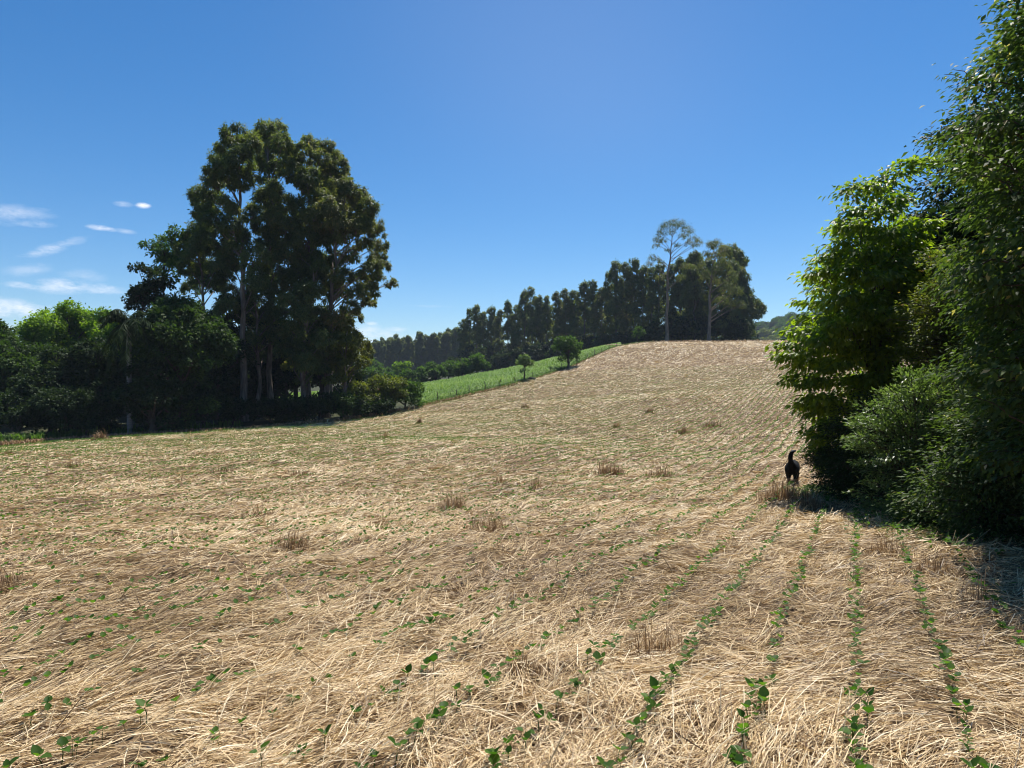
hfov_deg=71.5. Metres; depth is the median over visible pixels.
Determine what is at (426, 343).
plantation tree
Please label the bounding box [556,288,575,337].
slim eucalyptus
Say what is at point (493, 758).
seedling
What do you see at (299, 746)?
seedling
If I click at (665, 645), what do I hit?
dry grass tuft
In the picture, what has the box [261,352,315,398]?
broadleaf tree
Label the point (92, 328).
broadleaf tree
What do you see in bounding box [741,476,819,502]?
dry grass tuft
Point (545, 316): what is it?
slim eucalyptus
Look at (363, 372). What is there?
broadleaf tree
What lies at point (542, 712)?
seedling
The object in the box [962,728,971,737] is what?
seedling
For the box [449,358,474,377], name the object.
broadleaf tree
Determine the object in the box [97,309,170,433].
palm tree
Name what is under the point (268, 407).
shrub
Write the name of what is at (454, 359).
broadleaf tree
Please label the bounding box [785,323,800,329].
hill tree
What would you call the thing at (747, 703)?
seedling
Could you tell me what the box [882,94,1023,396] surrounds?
dark tree
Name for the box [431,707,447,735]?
seedling
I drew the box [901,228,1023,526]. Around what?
shrub
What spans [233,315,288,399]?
broadleaf tree
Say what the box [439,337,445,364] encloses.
plantation tree
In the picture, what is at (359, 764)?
seedling
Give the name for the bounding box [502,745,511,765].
seedling
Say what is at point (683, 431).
dry grass tuft
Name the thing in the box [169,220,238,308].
eucalyptus tree
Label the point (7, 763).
seedling
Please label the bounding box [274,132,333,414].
eucalyptus tree
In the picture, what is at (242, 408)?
shrub
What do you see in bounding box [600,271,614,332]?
slim eucalyptus
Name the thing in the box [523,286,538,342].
slim eucalyptus
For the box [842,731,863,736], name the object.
seedling
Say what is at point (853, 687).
seedling
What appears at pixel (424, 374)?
broadleaf tree
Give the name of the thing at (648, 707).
seedling
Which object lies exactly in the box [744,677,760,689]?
seedling
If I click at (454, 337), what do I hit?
plantation tree
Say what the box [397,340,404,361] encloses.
plantation tree
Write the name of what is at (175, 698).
seedling
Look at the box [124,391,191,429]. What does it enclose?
shrub
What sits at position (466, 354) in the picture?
shrub
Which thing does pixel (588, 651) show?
seedling
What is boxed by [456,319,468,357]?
slim eucalyptus
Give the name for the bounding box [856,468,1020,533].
shrub
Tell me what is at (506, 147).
sky
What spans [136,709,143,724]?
seedling
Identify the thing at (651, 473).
dry grass tuft
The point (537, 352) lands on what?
shrub
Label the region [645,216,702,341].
eucalyptus tree
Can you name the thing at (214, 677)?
seedling
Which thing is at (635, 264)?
slim eucalyptus
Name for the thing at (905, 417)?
leaved shrub
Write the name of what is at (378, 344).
plantation tree
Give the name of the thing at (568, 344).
round tree
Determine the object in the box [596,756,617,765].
seedling
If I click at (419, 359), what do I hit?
plantation tree
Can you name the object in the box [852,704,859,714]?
seedling
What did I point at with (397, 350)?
plantation tree
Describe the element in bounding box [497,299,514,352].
slim eucalyptus
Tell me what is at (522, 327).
slim eucalyptus
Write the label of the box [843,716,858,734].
seedling
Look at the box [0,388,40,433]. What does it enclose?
shrub
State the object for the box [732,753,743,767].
seedling
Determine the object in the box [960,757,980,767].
seedling
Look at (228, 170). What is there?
eucalyptus tree
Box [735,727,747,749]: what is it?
seedling
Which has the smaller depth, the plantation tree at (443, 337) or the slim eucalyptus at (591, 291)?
the slim eucalyptus at (591, 291)
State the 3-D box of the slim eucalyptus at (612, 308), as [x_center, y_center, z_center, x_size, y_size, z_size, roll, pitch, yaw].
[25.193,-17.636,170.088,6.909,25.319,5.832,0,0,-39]
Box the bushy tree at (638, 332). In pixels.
[631,325,646,341]
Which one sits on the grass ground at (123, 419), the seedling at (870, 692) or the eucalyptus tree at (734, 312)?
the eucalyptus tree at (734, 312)
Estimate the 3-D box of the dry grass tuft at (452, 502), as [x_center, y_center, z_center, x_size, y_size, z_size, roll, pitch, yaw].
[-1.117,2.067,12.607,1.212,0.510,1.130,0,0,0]
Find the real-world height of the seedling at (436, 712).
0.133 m
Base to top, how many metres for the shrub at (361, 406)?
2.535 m
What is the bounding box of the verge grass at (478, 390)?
[417,341,656,403]
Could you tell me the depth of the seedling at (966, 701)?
3.56 m
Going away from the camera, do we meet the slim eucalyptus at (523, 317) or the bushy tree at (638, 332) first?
the bushy tree at (638, 332)
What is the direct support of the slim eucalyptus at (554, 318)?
on the grass ground at (123, 419)
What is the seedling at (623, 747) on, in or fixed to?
on the stubble field
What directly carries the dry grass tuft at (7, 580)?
on the stubble field
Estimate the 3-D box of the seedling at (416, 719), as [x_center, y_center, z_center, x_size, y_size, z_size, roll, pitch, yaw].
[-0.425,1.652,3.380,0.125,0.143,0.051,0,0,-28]
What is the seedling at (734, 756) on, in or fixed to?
on the stubble field
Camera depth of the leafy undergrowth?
48.10 m
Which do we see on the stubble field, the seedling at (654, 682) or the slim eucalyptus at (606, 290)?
the seedling at (654, 682)
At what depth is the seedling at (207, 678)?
3.94 m
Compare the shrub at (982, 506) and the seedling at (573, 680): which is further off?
the shrub at (982, 506)
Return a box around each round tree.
[514,353,534,377]
[552,335,583,368]
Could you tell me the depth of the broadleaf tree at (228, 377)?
60.49 m
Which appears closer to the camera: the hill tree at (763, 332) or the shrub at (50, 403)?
the shrub at (50, 403)
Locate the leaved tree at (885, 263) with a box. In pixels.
[763,150,971,485]
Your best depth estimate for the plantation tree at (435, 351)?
315.55 m
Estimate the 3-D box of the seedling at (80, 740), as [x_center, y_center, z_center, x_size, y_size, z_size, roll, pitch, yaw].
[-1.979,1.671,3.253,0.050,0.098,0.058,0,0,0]
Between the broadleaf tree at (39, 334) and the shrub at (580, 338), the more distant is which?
the shrub at (580, 338)
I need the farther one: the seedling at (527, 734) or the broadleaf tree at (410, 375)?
the broadleaf tree at (410, 375)
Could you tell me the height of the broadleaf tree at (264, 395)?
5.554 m
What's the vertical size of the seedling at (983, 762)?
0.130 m
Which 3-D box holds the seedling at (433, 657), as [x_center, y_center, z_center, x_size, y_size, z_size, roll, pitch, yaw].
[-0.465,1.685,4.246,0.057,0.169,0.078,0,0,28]
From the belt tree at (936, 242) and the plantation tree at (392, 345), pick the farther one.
the plantation tree at (392, 345)
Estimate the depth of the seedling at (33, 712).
3.53 m
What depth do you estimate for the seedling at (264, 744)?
3.08 m
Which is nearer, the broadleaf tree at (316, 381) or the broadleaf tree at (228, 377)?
the broadleaf tree at (228, 377)
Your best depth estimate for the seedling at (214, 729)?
3.36 m
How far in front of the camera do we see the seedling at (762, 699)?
3.61 m
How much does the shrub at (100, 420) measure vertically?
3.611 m
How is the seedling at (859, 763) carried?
on the stubble field
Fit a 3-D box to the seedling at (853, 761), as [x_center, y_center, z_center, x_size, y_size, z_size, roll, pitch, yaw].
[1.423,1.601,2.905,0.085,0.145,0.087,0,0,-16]
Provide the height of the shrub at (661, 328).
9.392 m
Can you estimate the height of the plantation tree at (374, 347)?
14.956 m
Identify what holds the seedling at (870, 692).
on the stubble field
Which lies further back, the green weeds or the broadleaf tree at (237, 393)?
the broadleaf tree at (237, 393)
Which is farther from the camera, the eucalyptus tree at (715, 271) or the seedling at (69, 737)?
the eucalyptus tree at (715, 271)
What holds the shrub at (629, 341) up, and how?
on the grass ground at (123, 419)
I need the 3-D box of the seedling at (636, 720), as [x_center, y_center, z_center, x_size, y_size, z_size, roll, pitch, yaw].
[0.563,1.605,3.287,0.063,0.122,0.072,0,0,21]
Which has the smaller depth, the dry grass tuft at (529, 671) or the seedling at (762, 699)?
the seedling at (762, 699)
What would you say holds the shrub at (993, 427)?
on the stubble field
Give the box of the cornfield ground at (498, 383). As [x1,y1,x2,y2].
[400,349,601,401]
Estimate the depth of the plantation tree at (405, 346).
320.67 m
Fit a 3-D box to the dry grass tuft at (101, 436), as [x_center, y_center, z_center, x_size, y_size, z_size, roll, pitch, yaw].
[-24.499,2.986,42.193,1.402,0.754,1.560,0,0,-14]
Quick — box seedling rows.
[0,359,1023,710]
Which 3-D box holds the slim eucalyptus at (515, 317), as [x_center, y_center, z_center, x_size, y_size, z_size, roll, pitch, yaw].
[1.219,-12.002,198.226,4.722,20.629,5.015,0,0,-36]
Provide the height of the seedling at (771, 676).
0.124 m
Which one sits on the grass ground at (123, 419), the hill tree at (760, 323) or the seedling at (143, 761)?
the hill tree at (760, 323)
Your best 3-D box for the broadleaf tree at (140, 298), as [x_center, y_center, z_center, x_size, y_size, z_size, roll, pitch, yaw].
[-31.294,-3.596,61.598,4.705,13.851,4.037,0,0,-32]
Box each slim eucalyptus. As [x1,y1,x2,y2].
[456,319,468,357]
[462,308,475,352]
[467,304,483,352]
[476,311,490,347]
[482,304,496,354]
[489,309,508,353]
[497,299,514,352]
[507,304,522,345]
[511,288,535,348]
[522,311,533,342]
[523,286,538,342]
[527,294,550,359]
[539,295,552,343]
[547,303,556,339]
[549,291,564,345]
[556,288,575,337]
[565,290,582,339]
[569,279,592,340]
[575,303,586,334]
[579,297,591,333]
[585,279,601,336]
[588,286,613,338]
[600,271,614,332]
[605,258,630,335]
[616,261,638,336]
[624,257,642,341]
[629,263,650,326]
[637,276,654,326]
[642,267,661,326]
[647,263,668,323]
[655,271,675,321]
[662,263,685,340]
[669,256,688,340]
[678,262,708,340]
[689,252,711,337]
[704,257,718,339]
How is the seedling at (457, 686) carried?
on the stubble field
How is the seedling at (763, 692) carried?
on the stubble field
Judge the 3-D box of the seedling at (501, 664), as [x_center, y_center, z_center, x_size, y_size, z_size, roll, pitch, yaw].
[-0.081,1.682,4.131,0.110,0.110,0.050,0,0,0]
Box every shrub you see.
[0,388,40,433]
[21,383,109,431]
[71,389,126,433]
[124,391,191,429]
[215,396,256,424]
[249,396,291,423]
[275,393,315,421]
[295,391,336,420]
[325,389,359,418]
[340,374,388,412]
[345,393,371,418]
[364,396,397,416]
[369,373,408,403]
[389,379,424,407]
[457,345,474,375]
[469,346,492,373]
[483,346,497,370]
[487,348,516,370]
[498,342,517,366]
[502,346,535,365]
[526,341,552,361]
[542,340,554,359]
[544,342,574,357]
[576,333,593,350]
[581,335,598,350]
[591,332,610,346]
[608,331,630,343]
[625,329,635,343]
[631,324,650,341]
[645,321,662,341]
[657,310,678,341]
[672,315,693,340]
[690,310,712,340]
[705,314,729,340]
[716,311,741,340]
[734,318,754,339]
[745,332,760,340]
[794,431,892,502]
[810,388,941,506]
[836,363,978,518]
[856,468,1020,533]
[875,235,1006,451]
[892,389,1023,548]
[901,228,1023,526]
[943,318,1023,546]
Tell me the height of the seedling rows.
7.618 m
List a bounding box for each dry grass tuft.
[0,559,37,595]
[64,458,87,468]
[87,429,108,440]
[200,464,233,475]
[242,498,280,518]
[245,524,327,553]
[282,468,313,477]
[363,512,394,527]
[372,431,394,439]
[428,491,480,512]
[450,511,513,535]
[481,641,556,686]
[493,474,507,484]
[522,477,547,488]
[589,458,629,477]
[590,615,714,668]
[642,466,672,478]
[671,425,693,434]
[699,420,721,427]
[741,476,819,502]
[774,486,836,510]
[855,524,927,561]
[900,550,967,581]
[963,553,1006,607]
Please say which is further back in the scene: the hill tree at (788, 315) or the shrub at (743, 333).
the hill tree at (788, 315)
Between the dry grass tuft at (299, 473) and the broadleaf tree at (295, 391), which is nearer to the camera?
the dry grass tuft at (299, 473)
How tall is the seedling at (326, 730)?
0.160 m
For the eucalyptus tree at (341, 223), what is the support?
on the grass ground at (123, 419)
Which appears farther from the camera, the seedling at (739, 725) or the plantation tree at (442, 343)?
the plantation tree at (442, 343)
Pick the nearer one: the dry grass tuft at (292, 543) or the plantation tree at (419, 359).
the dry grass tuft at (292, 543)
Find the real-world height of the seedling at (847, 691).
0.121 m
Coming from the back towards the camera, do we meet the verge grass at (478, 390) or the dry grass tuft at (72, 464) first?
the verge grass at (478, 390)
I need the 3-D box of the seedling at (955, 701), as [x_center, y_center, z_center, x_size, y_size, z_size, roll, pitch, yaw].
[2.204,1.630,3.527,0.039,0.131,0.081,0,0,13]
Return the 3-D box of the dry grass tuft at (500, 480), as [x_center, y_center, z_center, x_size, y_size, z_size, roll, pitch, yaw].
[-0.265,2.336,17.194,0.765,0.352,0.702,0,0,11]
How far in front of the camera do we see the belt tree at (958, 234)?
13.96 m
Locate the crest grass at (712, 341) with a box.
[644,340,787,342]
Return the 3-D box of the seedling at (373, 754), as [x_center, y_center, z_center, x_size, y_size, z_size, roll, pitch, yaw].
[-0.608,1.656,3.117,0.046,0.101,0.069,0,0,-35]
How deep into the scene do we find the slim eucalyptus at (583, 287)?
178.44 m
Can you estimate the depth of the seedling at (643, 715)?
3.34 m
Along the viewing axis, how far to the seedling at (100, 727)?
3.42 m
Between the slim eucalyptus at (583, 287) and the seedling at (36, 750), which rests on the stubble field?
the seedling at (36, 750)
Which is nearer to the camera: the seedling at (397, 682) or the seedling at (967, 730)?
the seedling at (967, 730)
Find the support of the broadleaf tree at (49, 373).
on the grass ground at (123, 419)
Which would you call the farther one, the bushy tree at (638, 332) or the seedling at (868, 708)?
the bushy tree at (638, 332)
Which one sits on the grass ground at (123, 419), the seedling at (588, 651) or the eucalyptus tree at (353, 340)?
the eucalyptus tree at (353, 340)
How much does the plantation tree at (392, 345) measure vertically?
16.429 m
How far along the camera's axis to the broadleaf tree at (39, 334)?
60.36 m
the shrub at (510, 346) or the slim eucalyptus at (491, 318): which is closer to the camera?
the shrub at (510, 346)
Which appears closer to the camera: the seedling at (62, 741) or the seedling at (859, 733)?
the seedling at (62, 741)
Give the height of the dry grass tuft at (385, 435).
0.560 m
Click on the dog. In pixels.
(792, 466)
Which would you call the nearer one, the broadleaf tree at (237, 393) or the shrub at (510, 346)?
the broadleaf tree at (237, 393)
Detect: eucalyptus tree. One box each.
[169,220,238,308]
[184,120,276,421]
[211,280,291,418]
[249,117,303,414]
[271,249,338,419]
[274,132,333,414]
[310,174,398,417]
[315,137,353,391]
[320,315,375,416]
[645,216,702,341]
[678,249,710,339]
[695,238,748,340]
[706,245,749,339]
[727,242,767,340]
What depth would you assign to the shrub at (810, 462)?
13.47 m
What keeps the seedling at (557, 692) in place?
on the stubble field
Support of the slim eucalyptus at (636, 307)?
on the grass ground at (123, 419)
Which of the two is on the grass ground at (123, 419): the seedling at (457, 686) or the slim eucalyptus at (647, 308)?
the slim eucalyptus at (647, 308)
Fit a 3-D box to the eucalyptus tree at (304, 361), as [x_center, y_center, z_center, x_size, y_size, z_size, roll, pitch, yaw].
[-18.073,-4.244,61.162,5.259,14.943,11.688,0,0,-20]
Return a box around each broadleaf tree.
[0,318,20,396]
[0,337,57,428]
[3,345,87,437]
[14,297,118,356]
[20,316,69,359]
[59,335,136,399]
[79,306,136,364]
[110,290,241,429]
[114,357,190,431]
[121,262,176,332]
[137,223,197,377]
[192,292,259,420]
[216,361,257,402]
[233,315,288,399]
[247,362,298,400]
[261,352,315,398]
[264,291,328,396]
[310,374,322,397]
[321,362,368,394]
[363,365,382,380]
[369,358,392,372]
[379,371,396,382]
[391,361,413,376]
[397,369,421,381]
[415,365,431,382]
[424,361,448,380]
[441,359,459,378]
[447,357,461,362]
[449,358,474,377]
[464,352,490,372]
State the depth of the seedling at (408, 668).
4.10 m
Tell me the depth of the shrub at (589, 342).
171.00 m
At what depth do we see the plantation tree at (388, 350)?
319.10 m
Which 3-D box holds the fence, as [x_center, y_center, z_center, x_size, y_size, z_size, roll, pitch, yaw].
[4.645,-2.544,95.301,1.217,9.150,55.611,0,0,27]
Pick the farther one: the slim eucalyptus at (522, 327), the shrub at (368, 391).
the slim eucalyptus at (522, 327)
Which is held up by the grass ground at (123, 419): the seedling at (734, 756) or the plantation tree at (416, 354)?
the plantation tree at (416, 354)
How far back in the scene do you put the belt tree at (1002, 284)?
7.16 m
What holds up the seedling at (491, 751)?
on the stubble field
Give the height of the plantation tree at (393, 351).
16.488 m
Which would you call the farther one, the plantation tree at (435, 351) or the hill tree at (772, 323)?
the hill tree at (772, 323)
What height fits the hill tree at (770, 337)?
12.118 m
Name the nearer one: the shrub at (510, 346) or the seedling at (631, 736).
the seedling at (631, 736)
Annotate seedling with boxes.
[2,756,19,767]
[21,709,36,730]
[31,744,51,767]
[56,736,70,767]
[66,736,79,758]
[74,737,86,760]
[89,730,97,751]
[96,726,108,745]
[117,720,126,733]
[129,760,146,766]
[135,699,152,723]
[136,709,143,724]
[155,755,170,765]
[170,695,179,713]
[195,675,212,692]
[208,673,221,695]
[208,726,218,747]
[238,715,247,733]
[249,740,270,765]
[295,743,307,758]
[317,724,331,750]
[350,705,361,717]
[353,762,368,767]
[368,749,378,767]
[387,736,406,767]
[393,680,404,688]
[401,664,411,686]
[408,719,423,747]
[410,713,434,733]
[421,656,430,679]
[429,652,437,678]
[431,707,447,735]
[433,707,441,733]
[437,701,448,718]
[452,682,460,707]
[461,685,473,702]
[482,668,497,692]
[484,747,499,765]
[488,753,501,767]
[489,662,506,670]
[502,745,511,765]
[503,734,515,764]
[515,727,534,733]
[521,730,530,756]
[532,710,545,733]
[547,712,556,731]
[554,690,562,714]
[568,677,581,690]
[585,647,591,668]
[593,651,602,671]
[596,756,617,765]
[612,744,628,765]
[626,716,639,739]
[626,734,643,756]
[639,711,646,736]
[640,690,655,711]
[645,704,651,724]
[649,675,660,701]
[650,698,660,724]
[661,675,675,686]
[669,667,680,688]
[722,746,735,766]
[729,750,749,767]
[730,745,751,766]
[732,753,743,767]
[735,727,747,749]
[736,708,750,735]
[737,723,747,741]
[741,700,750,731]
[742,690,755,700]
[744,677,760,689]
[756,678,766,704]
[757,695,768,717]
[758,686,768,717]
[764,674,775,685]
[837,722,865,738]
[842,687,855,697]
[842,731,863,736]
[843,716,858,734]
[847,756,872,767]
[848,684,857,699]
[848,739,857,756]
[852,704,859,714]
[854,747,867,756]
[855,759,866,767]
[860,687,873,713]
[861,700,873,717]
[862,704,874,735]
[952,697,961,722]
[960,705,973,726]
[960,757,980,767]
[961,699,969,718]
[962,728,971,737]
[977,755,1000,767]
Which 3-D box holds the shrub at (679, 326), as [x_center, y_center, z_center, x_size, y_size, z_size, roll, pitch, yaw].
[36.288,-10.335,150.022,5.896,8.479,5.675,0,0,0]
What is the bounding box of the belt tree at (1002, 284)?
[891,0,1023,526]
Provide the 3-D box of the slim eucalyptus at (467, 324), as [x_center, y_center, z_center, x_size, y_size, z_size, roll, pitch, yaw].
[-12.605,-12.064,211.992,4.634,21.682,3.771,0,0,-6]
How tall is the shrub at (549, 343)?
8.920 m
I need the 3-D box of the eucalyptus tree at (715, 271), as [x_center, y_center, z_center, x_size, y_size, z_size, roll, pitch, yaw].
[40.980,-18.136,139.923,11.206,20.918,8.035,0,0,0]
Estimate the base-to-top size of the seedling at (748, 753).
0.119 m
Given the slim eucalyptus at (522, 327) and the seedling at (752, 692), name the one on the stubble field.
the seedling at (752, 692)
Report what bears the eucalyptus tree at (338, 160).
on the grass ground at (123, 419)
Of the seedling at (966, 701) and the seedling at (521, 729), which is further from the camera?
the seedling at (966, 701)
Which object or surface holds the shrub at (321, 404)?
on the grass ground at (123, 419)
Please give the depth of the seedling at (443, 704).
3.58 m
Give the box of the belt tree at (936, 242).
[874,208,984,451]
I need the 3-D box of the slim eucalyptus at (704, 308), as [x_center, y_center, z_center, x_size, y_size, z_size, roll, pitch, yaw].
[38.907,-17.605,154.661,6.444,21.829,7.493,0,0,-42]
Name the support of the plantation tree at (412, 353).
on the grass ground at (123, 419)
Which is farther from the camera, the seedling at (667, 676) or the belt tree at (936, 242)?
the belt tree at (936, 242)
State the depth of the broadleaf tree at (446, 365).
144.80 m
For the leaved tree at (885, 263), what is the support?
on the stubble field
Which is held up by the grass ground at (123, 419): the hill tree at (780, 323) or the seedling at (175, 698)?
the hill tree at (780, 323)
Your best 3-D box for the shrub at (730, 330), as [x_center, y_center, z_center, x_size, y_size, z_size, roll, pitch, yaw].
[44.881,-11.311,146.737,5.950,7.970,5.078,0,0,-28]
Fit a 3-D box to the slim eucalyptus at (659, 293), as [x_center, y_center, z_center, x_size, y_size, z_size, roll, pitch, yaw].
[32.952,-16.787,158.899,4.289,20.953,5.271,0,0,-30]
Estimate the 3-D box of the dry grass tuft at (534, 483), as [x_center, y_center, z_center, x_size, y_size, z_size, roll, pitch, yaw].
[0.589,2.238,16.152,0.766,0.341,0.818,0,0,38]
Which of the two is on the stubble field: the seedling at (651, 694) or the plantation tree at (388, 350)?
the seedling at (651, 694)
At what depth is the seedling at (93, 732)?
3.35 m
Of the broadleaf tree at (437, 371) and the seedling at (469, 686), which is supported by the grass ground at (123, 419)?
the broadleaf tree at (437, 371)
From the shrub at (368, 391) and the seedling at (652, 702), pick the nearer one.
the seedling at (652, 702)
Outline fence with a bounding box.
[437,342,616,398]
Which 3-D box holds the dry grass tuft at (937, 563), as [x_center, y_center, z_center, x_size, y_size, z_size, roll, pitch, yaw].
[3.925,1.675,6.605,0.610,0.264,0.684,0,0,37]
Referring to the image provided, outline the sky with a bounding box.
[0,0,1023,372]
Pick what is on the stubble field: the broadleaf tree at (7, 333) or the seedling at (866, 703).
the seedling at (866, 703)
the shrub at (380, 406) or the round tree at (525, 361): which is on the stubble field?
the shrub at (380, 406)
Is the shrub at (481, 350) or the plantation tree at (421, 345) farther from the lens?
the plantation tree at (421, 345)
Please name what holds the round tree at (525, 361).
on the cornfield ground at (498, 383)
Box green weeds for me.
[784,484,1018,592]
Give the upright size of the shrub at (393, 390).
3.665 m
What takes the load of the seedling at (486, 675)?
on the stubble field
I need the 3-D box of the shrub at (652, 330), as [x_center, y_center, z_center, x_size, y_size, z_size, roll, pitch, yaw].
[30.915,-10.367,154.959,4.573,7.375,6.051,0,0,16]
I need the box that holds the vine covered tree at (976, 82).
[918,0,1023,393]
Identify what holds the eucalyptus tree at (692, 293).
on the grass ground at (123, 419)
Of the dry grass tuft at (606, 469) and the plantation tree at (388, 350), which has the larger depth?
the plantation tree at (388, 350)
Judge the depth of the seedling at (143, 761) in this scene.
3.07 m
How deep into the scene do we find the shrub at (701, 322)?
148.35 m
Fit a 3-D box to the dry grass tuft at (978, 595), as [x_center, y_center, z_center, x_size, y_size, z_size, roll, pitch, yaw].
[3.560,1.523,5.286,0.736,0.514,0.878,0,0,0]
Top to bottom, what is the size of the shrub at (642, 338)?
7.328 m
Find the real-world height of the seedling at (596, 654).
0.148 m
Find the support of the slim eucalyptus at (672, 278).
on the grass ground at (123, 419)
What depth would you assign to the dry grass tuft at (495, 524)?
9.61 m
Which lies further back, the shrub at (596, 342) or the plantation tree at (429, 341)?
the plantation tree at (429, 341)
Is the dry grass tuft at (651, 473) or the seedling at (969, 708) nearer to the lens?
the seedling at (969, 708)
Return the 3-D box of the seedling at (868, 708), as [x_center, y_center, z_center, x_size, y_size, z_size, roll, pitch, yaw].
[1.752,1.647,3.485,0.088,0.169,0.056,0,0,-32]
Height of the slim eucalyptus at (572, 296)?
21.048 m
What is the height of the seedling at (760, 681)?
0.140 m
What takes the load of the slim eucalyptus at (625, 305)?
on the grass ground at (123, 419)
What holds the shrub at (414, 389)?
on the grass ground at (123, 419)
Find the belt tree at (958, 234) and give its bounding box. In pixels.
[926,186,1023,274]
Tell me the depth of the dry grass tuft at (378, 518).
10.76 m
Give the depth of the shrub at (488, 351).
201.51 m
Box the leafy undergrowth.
[0,419,242,441]
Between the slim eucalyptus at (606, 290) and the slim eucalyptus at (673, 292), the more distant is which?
the slim eucalyptus at (606, 290)
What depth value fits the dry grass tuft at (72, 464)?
22.34 m
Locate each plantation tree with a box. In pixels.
[373,342,377,359]
[375,340,381,362]
[380,345,387,367]
[385,339,391,370]
[386,344,391,366]
[388,338,394,370]
[390,338,397,368]
[393,337,404,362]
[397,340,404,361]
[402,342,406,367]
[404,335,411,368]
[409,341,415,369]
[413,341,422,369]
[415,337,424,366]
[416,332,426,366]
[423,334,430,367]
[423,336,433,365]
[427,333,435,361]
[430,336,442,363]
[431,332,439,362]
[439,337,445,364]
[440,332,447,360]
[440,332,452,361]
[447,327,459,357]
[454,331,460,357]
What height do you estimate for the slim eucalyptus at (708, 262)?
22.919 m
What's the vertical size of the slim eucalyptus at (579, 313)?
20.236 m
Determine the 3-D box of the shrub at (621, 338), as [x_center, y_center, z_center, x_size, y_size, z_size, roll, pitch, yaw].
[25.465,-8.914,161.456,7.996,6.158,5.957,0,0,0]
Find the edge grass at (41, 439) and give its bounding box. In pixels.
[0,342,643,445]
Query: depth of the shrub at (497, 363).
188.82 m
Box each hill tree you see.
[755,327,772,338]
[756,321,767,328]
[767,334,781,339]
[768,321,779,328]
[771,316,781,322]
[775,321,785,327]
[785,311,799,319]
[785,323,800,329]
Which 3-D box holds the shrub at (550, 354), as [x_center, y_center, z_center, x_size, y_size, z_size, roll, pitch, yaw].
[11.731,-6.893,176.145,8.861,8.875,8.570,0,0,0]
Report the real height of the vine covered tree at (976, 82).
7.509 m
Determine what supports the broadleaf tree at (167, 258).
on the grass ground at (123, 419)
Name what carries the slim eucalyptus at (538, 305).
on the grass ground at (123, 419)
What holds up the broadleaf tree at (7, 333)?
on the grass ground at (123, 419)
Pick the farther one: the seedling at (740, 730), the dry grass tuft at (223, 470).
the dry grass tuft at (223, 470)
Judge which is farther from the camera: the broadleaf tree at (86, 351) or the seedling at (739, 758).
the broadleaf tree at (86, 351)
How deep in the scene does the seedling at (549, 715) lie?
3.48 m
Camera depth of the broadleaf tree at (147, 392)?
47.81 m
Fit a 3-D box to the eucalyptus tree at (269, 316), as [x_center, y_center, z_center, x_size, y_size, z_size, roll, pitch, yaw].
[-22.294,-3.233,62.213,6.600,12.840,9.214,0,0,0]
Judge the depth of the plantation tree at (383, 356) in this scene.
315.23 m
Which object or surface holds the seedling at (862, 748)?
on the stubble field
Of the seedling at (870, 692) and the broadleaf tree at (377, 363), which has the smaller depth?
the seedling at (870, 692)
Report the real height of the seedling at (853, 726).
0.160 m
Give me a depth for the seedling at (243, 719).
3.53 m
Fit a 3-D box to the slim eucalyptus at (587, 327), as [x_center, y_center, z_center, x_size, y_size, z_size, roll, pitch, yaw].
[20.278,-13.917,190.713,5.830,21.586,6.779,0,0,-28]
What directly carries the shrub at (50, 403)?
on the grass ground at (123, 419)
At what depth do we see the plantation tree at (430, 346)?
317.69 m
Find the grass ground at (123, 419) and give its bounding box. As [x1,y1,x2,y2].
[0,336,937,439]
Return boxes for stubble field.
[0,341,1023,767]
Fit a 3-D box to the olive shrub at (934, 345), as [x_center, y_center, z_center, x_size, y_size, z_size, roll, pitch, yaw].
[7.383,-0.083,11.939,2.672,4.705,2.217,0,0,0]
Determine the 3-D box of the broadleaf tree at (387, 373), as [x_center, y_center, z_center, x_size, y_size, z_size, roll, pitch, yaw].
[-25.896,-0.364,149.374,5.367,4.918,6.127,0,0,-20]
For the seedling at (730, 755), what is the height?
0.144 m
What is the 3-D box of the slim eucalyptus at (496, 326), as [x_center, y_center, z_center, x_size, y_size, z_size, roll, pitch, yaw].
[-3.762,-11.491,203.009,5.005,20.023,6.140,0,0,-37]
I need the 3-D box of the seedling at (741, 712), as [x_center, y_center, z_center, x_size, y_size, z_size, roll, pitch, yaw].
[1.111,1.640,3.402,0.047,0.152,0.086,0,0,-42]
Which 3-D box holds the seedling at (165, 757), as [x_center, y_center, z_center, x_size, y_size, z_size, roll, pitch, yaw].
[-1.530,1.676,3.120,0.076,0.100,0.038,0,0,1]
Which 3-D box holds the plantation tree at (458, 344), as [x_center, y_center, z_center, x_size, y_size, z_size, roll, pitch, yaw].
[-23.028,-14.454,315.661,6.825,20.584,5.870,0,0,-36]
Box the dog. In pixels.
[785,450,799,486]
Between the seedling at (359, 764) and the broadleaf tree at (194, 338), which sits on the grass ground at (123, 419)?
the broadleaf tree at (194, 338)
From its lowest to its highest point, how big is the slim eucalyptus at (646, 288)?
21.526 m
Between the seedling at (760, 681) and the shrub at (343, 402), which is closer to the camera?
the seedling at (760, 681)
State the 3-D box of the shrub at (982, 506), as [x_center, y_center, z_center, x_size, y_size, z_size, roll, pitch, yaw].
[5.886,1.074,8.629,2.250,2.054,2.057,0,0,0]
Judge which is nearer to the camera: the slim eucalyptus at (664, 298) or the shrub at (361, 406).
the shrub at (361, 406)
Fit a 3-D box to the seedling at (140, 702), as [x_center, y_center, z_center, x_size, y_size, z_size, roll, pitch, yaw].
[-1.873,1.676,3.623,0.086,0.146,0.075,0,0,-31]

